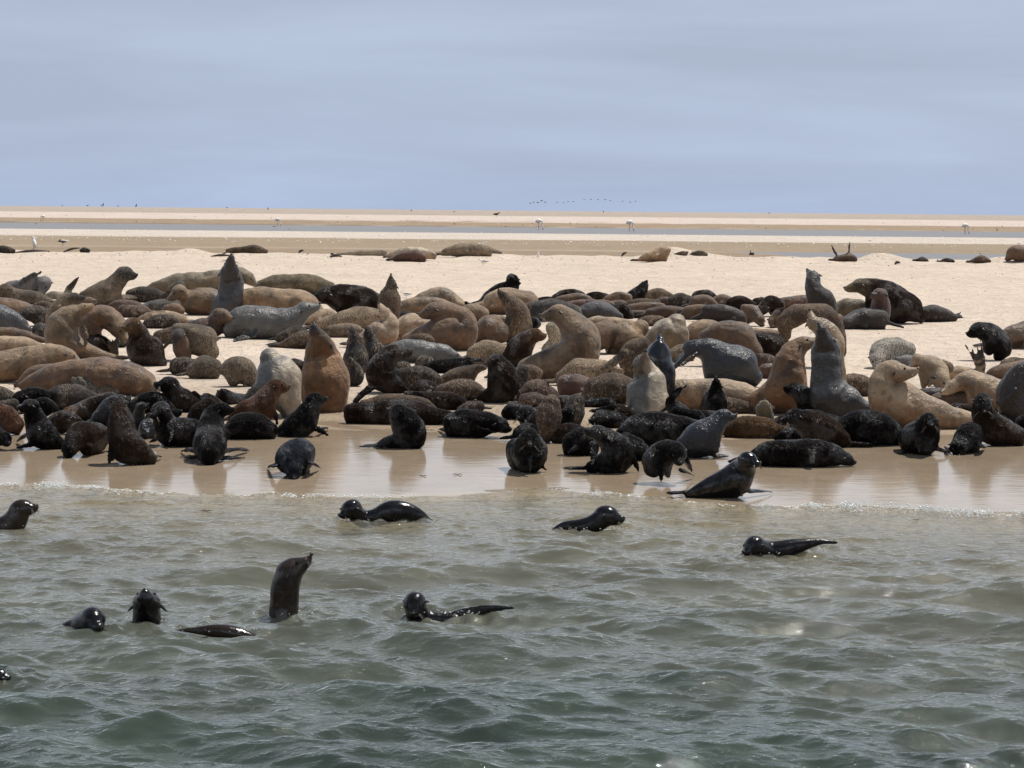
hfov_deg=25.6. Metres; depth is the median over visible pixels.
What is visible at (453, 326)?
fur seal
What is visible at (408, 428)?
seal pup
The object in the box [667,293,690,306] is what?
seal pup
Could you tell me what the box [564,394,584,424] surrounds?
seal pup
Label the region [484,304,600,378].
fur seal
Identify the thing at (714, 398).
seal pup
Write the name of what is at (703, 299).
seal pup
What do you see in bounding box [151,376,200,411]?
seal pup
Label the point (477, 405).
seal pup
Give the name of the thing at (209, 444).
seal pup
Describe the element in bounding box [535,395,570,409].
seal pup
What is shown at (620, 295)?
fur seal
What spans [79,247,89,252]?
fur seal
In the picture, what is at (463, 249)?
fur seal
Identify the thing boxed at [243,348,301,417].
fur seal
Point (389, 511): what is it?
seal pup
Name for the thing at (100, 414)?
seal pup
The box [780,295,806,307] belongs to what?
fur seal
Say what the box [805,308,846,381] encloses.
fur seal
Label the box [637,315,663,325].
seal pup
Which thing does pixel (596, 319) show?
fur seal
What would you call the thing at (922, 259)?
fur seal
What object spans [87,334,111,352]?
seal pup
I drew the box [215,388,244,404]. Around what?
seal pup
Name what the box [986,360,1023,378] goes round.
fur seal
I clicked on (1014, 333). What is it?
fur seal
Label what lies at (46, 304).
seal pup
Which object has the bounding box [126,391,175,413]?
seal pup
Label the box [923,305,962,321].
seal pup
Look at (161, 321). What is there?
seal pup
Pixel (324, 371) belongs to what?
fur seal
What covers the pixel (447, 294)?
fur seal
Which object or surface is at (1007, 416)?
seal pup
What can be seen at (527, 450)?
seal pup
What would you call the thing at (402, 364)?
seal pup
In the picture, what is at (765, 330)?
fur seal
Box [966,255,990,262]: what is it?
fur seal
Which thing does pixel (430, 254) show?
fur seal
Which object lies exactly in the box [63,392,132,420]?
seal pup
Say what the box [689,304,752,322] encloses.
seal pup
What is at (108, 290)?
seal
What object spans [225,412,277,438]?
seal pup
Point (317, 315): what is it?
fur seal
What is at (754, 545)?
seal pup
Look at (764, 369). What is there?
seal pup
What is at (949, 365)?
seal pup
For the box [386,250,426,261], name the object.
fur seal
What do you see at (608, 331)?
fur seal
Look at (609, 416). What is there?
seal pup
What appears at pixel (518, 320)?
fur seal
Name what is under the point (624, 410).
seal pup
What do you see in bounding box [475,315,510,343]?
fur seal
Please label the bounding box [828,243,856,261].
fur seal
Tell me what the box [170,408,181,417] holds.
seal pup
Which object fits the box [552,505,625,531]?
seal pup
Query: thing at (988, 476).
sand
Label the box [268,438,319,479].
seal pup
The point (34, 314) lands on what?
seal pup
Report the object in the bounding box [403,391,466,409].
seal pup
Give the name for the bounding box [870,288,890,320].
seal pup
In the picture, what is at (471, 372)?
seal pup
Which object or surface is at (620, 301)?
seal pup
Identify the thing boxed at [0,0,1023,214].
sky
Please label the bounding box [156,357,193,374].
seal pup
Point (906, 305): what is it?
fur seal
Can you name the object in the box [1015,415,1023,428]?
seal pup
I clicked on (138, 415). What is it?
seal pup
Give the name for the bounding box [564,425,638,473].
seal pup
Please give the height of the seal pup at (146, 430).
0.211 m
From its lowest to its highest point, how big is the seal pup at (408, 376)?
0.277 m
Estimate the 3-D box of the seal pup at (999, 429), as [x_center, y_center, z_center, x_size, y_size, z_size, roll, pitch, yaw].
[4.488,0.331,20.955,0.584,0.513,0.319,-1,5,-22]
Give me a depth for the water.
11.29 m
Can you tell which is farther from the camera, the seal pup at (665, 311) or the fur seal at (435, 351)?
the seal pup at (665, 311)
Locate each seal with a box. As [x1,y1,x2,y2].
[0,245,15,252]
[0,271,53,297]
[0,297,32,311]
[0,305,31,331]
[0,327,44,342]
[0,336,41,350]
[0,343,79,382]
[7,363,51,382]
[12,356,159,395]
[44,277,78,298]
[44,302,128,359]
[45,292,85,323]
[72,297,97,304]
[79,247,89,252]
[79,266,138,305]
[79,305,127,354]
[138,310,192,322]
[143,299,181,310]
[146,266,258,291]
[162,303,184,313]
[164,323,220,358]
[166,284,217,314]
[186,308,233,335]
[209,253,243,314]
[223,302,320,341]
[226,244,267,252]
[243,286,323,309]
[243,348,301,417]
[244,274,334,294]
[268,552,313,618]
[300,322,349,412]
[303,306,379,330]
[304,308,335,324]
[314,284,378,312]
[330,250,386,255]
[340,302,398,346]
[377,273,400,318]
[382,247,436,258]
[384,302,477,350]
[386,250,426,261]
[389,339,461,362]
[396,313,429,340]
[400,297,454,312]
[415,287,464,305]
[436,243,492,256]
[460,340,506,365]
[463,303,488,321]
[469,242,501,253]
[475,287,537,314]
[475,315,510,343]
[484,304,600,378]
[497,288,532,343]
[525,298,581,321]
[541,348,628,383]
[568,299,595,306]
[570,373,632,403]
[580,301,622,317]
[587,316,634,324]
[595,320,625,353]
[601,291,631,300]
[605,319,648,353]
[618,314,688,352]
[619,337,649,378]
[626,350,668,413]
[630,246,670,261]
[647,331,675,395]
[673,320,762,362]
[674,338,762,386]
[675,251,688,254]
[675,378,756,409]
[679,304,703,319]
[687,319,716,340]
[691,250,707,255]
[749,336,814,413]
[753,328,779,333]
[776,303,846,356]
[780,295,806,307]
[805,268,837,312]
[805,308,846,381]
[809,322,870,416]
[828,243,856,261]
[836,298,864,316]
[843,278,925,323]
[846,373,868,395]
[867,337,915,368]
[868,360,972,428]
[894,355,911,365]
[909,353,949,387]
[912,256,928,261]
[937,258,954,262]
[940,370,1000,410]
[949,340,985,379]
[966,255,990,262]
[973,321,1023,348]
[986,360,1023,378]
[996,361,1023,418]
[1005,245,1023,261]
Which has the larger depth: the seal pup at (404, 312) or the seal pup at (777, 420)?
the seal pup at (404, 312)
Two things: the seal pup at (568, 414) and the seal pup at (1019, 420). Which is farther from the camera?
the seal pup at (1019, 420)
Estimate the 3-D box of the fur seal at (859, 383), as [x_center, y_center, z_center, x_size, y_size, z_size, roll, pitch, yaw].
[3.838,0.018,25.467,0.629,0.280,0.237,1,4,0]
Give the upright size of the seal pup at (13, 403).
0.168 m
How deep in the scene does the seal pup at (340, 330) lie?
33.05 m
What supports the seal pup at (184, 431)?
on the sand
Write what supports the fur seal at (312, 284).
on the sand
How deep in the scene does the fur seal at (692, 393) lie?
23.66 m
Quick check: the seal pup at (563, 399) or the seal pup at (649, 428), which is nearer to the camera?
the seal pup at (649, 428)
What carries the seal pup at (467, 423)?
on the sand
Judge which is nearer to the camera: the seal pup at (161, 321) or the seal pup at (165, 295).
the seal pup at (161, 321)
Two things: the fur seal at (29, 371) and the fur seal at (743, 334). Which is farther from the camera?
the fur seal at (743, 334)
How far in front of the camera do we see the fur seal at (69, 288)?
41.58 m
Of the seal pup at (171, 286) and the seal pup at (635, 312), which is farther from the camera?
the seal pup at (171, 286)
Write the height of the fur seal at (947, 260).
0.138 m
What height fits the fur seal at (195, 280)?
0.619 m
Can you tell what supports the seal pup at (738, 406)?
on the sand
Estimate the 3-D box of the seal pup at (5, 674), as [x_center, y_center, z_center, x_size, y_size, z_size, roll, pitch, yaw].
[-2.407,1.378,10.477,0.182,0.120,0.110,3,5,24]
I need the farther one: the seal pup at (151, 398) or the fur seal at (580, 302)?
the fur seal at (580, 302)
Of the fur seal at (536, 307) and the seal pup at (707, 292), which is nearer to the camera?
the fur seal at (536, 307)
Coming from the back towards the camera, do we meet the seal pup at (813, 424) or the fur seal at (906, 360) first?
the fur seal at (906, 360)
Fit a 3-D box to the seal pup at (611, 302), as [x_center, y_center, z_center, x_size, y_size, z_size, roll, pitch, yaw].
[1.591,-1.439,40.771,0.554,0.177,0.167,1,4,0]
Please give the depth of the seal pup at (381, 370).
25.18 m
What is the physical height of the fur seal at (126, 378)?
0.470 m
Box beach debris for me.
[5,214,1020,354]
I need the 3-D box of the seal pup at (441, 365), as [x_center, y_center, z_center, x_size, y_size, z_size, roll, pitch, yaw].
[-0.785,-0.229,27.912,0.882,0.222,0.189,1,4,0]
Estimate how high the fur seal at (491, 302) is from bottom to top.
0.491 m
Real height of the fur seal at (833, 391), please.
1.034 m
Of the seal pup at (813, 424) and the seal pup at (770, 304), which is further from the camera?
the seal pup at (770, 304)
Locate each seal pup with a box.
[0,283,54,303]
[0,386,14,400]
[0,399,19,411]
[0,404,24,434]
[0,428,11,446]
[0,499,39,529]
[0,668,11,685]
[12,387,52,404]
[16,399,63,448]
[18,305,47,324]
[19,397,59,415]
[32,322,45,336]
[33,301,51,308]
[48,384,97,410]
[48,410,82,433]
[61,421,107,458]
[62,606,107,630]
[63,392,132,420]
[64,394,131,434]
[65,376,97,392]
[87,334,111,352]
[97,384,120,394]
[106,397,161,464]
[108,300,154,311]
[114,338,125,346]
[117,305,147,317]
[121,317,166,365]
[125,286,162,301]
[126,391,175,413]
[126,588,166,623]
[132,402,148,431]
[138,418,155,438]
[143,314,180,328]
[146,401,175,444]
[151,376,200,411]
[153,327,171,343]
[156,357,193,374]
[159,290,170,298]
[162,417,198,446]
[167,280,184,290]
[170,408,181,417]
[171,328,191,357]
[174,355,220,378]
[178,624,256,637]
[180,402,248,464]
[187,397,214,420]
[200,393,221,402]
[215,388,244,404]
[217,356,256,386]
[223,379,290,424]
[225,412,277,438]
[225,428,230,440]
[266,330,308,348]
[267,325,306,341]
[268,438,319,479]
[277,392,328,436]
[292,358,303,370]
[324,323,363,336]
[334,499,432,527]
[343,326,368,373]
[343,381,452,424]
[346,357,363,385]
[359,393,436,407]
[359,404,426,448]
[363,326,383,362]
[365,344,412,392]
[397,361,410,369]
[397,365,442,387]
[400,310,411,316]
[401,591,513,621]
[403,333,434,342]
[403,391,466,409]
[408,379,437,391]
[414,355,433,365]
[422,357,483,372]
[433,379,484,400]
[438,409,512,437]
[441,364,486,383]
[457,401,491,410]
[464,273,520,304]
[468,353,519,402]
[500,423,536,438]
[501,402,522,419]
[503,328,546,366]
[505,392,544,406]
[506,427,547,472]
[510,379,558,400]
[513,405,534,423]
[517,364,528,382]
[517,364,542,380]
[527,410,535,424]
[531,317,540,327]
[535,394,561,442]
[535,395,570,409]
[538,296,555,299]
[541,322,560,349]
[551,289,584,296]
[551,423,582,442]
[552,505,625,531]
[555,293,591,301]
[557,374,588,395]
[561,407,575,423]
[562,427,599,455]
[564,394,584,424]
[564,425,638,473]
[583,397,615,407]
[586,291,608,299]
[588,404,628,427]
[590,404,635,417]
[596,300,614,305]
[612,300,627,304]
[613,303,633,318]
[616,411,697,446]
[622,432,648,460]
[626,298,660,304]
[627,280,648,299]
[627,302,664,309]
[632,310,645,317]
[635,305,683,317]
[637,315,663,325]
[641,439,693,480]
[645,288,672,298]
[657,297,667,305]
[660,385,688,413]
[666,451,771,497]
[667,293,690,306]
[670,344,694,360]
[671,406,705,419]
[676,409,737,457]
[681,294,717,306]
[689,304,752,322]
[691,289,716,296]
[699,376,726,410]
[699,410,715,417]
[713,294,730,304]
[723,415,787,437]
[725,295,756,309]
[725,396,755,413]
[728,438,856,466]
[740,535,837,555]
[741,304,765,326]
[753,297,763,304]
[753,399,773,418]
[755,332,784,355]
[756,353,774,367]
[758,295,784,314]
[759,363,771,378]
[766,427,801,439]
[767,308,785,327]
[773,414,791,426]
[777,408,873,447]
[783,382,811,409]
[838,409,901,445]
[843,308,903,329]
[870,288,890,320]
[896,412,950,454]
[920,387,942,395]
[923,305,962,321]
[932,391,966,404]
[941,359,953,372]
[944,422,985,455]
[951,403,971,411]
[965,322,1011,360]
[971,393,1023,445]
[1000,357,1023,363]
[1000,412,1015,422]
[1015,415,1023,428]
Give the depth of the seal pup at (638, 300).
41.04 m
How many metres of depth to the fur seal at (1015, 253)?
62.56 m
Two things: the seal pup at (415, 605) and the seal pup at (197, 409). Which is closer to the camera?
the seal pup at (415, 605)
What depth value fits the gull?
109.64 m
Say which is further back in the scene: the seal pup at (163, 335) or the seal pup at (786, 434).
the seal pup at (163, 335)
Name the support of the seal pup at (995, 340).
on the sand
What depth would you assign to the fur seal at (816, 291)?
38.19 m
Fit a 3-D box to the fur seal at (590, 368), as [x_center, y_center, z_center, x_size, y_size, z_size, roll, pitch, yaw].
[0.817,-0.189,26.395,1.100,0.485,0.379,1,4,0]
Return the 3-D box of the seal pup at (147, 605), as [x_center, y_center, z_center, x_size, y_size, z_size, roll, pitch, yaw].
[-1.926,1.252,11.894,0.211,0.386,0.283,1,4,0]
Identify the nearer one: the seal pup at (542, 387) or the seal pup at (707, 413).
the seal pup at (707, 413)
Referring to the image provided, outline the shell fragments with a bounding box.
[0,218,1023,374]
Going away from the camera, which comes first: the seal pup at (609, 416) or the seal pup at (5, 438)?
the seal pup at (5, 438)
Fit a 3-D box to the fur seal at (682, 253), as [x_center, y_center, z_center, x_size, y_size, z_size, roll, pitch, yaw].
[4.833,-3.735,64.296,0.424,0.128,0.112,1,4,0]
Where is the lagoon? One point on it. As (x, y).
(424, 229)
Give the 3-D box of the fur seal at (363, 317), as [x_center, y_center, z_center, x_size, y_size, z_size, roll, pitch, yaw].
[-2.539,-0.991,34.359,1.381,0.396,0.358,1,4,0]
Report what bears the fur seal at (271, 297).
on the sand
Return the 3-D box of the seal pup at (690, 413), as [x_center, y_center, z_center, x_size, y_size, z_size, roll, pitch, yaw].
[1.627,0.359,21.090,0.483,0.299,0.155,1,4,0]
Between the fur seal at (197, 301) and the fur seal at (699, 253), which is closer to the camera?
the fur seal at (197, 301)
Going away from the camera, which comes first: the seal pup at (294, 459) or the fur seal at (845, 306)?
the seal pup at (294, 459)
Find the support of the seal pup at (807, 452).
on the sand
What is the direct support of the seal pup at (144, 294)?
on the sand
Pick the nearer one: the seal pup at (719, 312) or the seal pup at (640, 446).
the seal pup at (640, 446)
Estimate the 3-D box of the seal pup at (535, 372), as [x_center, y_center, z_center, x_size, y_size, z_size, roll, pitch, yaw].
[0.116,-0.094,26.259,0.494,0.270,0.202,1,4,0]
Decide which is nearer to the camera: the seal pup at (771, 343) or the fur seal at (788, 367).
the fur seal at (788, 367)
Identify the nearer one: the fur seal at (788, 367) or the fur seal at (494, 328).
the fur seal at (788, 367)
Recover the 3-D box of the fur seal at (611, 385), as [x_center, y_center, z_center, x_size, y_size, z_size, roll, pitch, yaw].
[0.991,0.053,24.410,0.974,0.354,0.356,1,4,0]
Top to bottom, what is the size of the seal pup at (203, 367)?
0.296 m
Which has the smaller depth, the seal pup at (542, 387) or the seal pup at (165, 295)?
the seal pup at (542, 387)
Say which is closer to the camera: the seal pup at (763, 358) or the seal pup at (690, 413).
the seal pup at (690, 413)
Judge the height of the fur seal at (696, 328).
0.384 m
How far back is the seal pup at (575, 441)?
19.95 m
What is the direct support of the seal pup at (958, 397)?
on the sand
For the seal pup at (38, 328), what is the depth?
32.27 m
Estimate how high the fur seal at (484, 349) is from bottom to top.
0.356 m
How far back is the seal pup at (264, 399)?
21.92 m
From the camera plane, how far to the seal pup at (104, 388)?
24.73 m
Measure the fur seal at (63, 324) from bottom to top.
0.777 m
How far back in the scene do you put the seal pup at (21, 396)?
23.08 m
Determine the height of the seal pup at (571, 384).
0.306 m
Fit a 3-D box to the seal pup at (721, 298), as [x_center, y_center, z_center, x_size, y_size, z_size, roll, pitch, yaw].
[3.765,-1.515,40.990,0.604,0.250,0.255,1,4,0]
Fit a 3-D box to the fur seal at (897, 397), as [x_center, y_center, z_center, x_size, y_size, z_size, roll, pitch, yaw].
[4.213,0.115,22.262,1.370,0.699,0.520,1,4,0]
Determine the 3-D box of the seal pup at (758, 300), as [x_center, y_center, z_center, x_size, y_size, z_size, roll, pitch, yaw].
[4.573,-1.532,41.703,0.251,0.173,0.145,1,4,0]
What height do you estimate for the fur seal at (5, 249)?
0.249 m
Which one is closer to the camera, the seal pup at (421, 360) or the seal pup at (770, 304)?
the seal pup at (421, 360)
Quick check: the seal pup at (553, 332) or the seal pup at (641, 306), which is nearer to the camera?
the seal pup at (553, 332)
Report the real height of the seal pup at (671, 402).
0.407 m
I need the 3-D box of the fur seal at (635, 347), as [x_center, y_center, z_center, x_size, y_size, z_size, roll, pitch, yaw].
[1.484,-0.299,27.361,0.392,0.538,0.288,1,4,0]
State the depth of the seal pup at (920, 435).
20.13 m
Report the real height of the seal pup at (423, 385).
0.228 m
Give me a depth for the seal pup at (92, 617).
11.62 m
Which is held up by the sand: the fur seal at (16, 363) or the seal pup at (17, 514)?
the fur seal at (16, 363)
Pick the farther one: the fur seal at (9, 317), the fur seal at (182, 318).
the fur seal at (182, 318)
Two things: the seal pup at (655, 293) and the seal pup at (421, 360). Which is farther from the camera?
the seal pup at (655, 293)
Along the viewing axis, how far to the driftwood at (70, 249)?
67.17 m
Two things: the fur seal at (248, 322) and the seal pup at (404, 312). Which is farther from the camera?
the seal pup at (404, 312)
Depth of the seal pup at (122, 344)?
31.07 m
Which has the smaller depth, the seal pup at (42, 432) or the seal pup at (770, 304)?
the seal pup at (42, 432)
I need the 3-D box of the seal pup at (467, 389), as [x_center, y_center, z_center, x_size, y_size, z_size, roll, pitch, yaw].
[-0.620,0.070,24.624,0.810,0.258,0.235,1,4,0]
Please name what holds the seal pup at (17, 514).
on the water
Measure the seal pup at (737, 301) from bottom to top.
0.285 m
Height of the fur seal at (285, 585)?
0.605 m
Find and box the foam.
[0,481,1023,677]
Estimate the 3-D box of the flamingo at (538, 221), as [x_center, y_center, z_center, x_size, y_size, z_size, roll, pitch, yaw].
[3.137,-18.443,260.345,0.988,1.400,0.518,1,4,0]
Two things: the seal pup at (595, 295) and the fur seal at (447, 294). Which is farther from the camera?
the seal pup at (595, 295)
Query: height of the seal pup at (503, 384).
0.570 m
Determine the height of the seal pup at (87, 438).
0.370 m
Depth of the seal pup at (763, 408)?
22.62 m
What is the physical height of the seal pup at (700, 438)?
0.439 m
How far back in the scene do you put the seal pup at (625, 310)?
37.73 m
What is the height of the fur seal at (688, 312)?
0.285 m
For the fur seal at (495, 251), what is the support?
on the sand
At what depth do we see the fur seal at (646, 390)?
23.19 m
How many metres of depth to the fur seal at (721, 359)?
26.35 m
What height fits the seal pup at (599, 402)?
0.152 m
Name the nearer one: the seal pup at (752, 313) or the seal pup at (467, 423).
the seal pup at (467, 423)
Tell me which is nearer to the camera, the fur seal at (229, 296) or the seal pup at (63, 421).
the seal pup at (63, 421)
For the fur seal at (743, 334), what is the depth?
29.05 m
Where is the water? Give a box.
[0,484,1023,767]
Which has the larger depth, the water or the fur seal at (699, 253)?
the fur seal at (699, 253)
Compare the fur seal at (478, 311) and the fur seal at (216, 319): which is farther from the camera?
the fur seal at (478, 311)
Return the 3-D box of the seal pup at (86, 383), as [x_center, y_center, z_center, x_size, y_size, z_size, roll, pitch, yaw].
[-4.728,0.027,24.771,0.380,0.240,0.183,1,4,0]
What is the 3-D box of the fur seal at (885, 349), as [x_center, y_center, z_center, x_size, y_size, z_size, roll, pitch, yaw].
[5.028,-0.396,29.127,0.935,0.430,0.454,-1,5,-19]
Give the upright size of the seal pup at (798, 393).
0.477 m
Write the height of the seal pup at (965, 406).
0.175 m
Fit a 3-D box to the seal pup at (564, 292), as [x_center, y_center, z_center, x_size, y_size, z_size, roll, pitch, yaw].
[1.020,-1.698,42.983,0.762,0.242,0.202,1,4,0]
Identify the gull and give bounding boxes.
[32,237,36,248]
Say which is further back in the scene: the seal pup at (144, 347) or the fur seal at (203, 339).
the fur seal at (203, 339)
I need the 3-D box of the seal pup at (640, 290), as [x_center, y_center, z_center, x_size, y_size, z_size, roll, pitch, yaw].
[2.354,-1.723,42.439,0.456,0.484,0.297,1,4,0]
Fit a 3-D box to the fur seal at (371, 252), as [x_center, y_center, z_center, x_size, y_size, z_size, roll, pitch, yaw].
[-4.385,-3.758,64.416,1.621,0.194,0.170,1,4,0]
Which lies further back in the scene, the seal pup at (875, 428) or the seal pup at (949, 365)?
the seal pup at (949, 365)
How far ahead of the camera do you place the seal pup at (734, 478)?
17.28 m
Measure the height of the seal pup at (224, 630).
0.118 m
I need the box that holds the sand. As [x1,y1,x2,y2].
[0,206,1023,550]
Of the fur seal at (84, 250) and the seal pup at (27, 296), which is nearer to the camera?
the seal pup at (27, 296)
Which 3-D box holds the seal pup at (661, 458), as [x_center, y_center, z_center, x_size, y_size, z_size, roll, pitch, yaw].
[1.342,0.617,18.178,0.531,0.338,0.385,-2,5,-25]
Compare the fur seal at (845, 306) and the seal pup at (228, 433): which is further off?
the fur seal at (845, 306)
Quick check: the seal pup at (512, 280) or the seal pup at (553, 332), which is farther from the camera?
the seal pup at (512, 280)
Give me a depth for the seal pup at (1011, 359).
28.40 m
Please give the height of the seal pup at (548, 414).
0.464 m
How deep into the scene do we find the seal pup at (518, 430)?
20.99 m
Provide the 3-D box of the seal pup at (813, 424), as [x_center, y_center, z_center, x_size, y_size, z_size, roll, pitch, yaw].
[2.884,0.404,20.763,0.902,0.370,0.310,0,5,-12]
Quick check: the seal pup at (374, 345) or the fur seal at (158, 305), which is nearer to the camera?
the seal pup at (374, 345)
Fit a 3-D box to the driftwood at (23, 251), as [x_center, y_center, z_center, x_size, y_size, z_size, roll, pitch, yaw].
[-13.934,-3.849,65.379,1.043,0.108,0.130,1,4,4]
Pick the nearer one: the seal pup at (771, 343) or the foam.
the foam
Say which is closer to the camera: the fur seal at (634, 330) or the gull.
the fur seal at (634, 330)
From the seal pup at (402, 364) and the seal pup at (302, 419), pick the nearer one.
the seal pup at (302, 419)
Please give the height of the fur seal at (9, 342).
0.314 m
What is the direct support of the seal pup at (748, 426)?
on the sand
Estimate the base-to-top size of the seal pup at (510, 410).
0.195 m
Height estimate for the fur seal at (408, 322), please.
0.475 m
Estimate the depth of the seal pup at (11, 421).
21.14 m
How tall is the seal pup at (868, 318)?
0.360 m
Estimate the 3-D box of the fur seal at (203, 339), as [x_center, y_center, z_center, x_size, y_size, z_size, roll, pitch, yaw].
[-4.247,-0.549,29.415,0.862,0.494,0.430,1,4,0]
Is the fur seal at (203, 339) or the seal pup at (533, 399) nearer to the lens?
the seal pup at (533, 399)
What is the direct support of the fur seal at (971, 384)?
on the sand
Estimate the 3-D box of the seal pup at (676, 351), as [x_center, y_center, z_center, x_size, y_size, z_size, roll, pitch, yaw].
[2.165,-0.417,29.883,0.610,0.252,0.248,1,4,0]
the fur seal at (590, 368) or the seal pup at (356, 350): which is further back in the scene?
the seal pup at (356, 350)
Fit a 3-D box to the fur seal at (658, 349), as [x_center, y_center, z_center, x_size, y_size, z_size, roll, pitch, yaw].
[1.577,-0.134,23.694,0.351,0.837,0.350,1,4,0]
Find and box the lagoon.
[0,223,1023,259]
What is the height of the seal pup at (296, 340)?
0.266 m
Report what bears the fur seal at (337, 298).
on the sand
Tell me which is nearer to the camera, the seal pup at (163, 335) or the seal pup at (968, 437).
the seal pup at (968, 437)
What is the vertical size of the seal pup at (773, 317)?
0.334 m
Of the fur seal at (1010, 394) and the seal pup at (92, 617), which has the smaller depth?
the seal pup at (92, 617)
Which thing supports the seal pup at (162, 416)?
on the sand
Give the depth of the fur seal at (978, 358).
27.53 m
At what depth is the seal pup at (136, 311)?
37.22 m
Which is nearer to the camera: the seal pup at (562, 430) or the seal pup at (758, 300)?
the seal pup at (562, 430)
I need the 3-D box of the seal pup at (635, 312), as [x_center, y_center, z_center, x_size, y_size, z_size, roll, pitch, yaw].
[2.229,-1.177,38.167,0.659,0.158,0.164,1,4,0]
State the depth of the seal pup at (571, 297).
41.31 m
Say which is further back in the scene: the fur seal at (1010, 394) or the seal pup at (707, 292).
the seal pup at (707, 292)
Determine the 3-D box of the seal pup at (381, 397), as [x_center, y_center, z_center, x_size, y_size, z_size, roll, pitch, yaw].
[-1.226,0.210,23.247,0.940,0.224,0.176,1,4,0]
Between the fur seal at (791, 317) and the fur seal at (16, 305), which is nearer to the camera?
the fur seal at (791, 317)
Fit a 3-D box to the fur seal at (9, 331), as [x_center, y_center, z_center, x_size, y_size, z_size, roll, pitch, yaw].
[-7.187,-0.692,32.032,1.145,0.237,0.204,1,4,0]
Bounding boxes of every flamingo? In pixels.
[535,219,542,229]
[626,220,633,230]
[961,223,968,233]
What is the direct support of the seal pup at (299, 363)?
on the sand
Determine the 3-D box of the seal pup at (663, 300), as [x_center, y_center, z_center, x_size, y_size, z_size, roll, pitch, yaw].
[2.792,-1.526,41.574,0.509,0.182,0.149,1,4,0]
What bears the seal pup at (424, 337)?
on the sand
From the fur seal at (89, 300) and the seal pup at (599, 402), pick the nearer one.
the seal pup at (599, 402)
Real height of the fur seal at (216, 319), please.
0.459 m
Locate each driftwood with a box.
[15,250,49,252]
[63,247,78,251]
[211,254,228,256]
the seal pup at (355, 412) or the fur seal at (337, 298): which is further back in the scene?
the fur seal at (337, 298)
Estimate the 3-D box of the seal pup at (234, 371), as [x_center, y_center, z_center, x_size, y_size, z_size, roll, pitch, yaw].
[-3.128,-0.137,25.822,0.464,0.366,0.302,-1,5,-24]
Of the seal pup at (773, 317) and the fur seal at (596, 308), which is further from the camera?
the fur seal at (596, 308)
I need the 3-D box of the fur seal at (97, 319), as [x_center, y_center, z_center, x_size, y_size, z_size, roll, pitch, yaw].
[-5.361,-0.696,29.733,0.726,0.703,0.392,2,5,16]
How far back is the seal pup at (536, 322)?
34.39 m
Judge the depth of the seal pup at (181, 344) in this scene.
29.16 m
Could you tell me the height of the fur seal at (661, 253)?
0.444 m
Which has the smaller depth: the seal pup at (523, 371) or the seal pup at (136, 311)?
the seal pup at (523, 371)
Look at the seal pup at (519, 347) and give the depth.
28.45 m
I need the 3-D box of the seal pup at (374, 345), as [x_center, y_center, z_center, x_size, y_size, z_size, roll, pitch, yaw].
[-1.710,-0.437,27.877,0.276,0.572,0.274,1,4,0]
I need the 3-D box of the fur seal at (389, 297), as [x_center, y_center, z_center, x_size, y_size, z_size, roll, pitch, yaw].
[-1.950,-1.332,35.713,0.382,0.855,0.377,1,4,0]
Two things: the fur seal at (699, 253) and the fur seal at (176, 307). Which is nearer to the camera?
the fur seal at (176, 307)
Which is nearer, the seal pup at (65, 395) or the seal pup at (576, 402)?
the seal pup at (576, 402)
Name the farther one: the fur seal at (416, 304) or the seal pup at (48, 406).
the fur seal at (416, 304)
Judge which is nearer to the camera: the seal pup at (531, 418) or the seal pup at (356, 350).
the seal pup at (531, 418)
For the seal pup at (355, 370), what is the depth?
25.95 m
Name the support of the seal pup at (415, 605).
on the water
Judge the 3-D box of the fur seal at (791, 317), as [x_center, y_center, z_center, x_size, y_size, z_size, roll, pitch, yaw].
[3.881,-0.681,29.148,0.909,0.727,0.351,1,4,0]
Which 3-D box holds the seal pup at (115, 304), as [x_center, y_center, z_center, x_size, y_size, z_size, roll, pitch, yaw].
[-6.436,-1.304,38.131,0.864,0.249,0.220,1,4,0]
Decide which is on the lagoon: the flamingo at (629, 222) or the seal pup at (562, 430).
the flamingo at (629, 222)
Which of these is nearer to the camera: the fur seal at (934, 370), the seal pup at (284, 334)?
the fur seal at (934, 370)
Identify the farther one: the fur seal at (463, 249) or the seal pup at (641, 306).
the fur seal at (463, 249)
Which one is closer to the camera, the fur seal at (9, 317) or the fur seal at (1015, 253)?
the fur seal at (9, 317)
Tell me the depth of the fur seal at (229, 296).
37.12 m
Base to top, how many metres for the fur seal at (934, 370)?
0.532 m
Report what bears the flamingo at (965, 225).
on the lagoon
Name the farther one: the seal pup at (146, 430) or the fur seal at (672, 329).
the fur seal at (672, 329)
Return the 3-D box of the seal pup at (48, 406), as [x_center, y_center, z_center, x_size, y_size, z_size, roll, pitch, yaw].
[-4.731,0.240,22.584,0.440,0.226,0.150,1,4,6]
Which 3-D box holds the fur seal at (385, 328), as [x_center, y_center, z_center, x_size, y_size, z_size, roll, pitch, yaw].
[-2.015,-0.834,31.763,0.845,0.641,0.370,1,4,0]
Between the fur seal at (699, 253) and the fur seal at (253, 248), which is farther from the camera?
the fur seal at (253, 248)
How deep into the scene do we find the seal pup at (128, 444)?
19.00 m
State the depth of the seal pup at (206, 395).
23.03 m
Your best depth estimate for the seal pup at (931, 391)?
25.29 m
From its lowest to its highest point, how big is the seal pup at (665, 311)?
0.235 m
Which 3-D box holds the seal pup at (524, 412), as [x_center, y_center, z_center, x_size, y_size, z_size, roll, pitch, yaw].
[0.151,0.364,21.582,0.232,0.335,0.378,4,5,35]
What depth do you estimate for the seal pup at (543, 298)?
41.47 m
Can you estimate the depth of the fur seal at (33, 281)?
41.70 m
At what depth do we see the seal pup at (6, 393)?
23.64 m

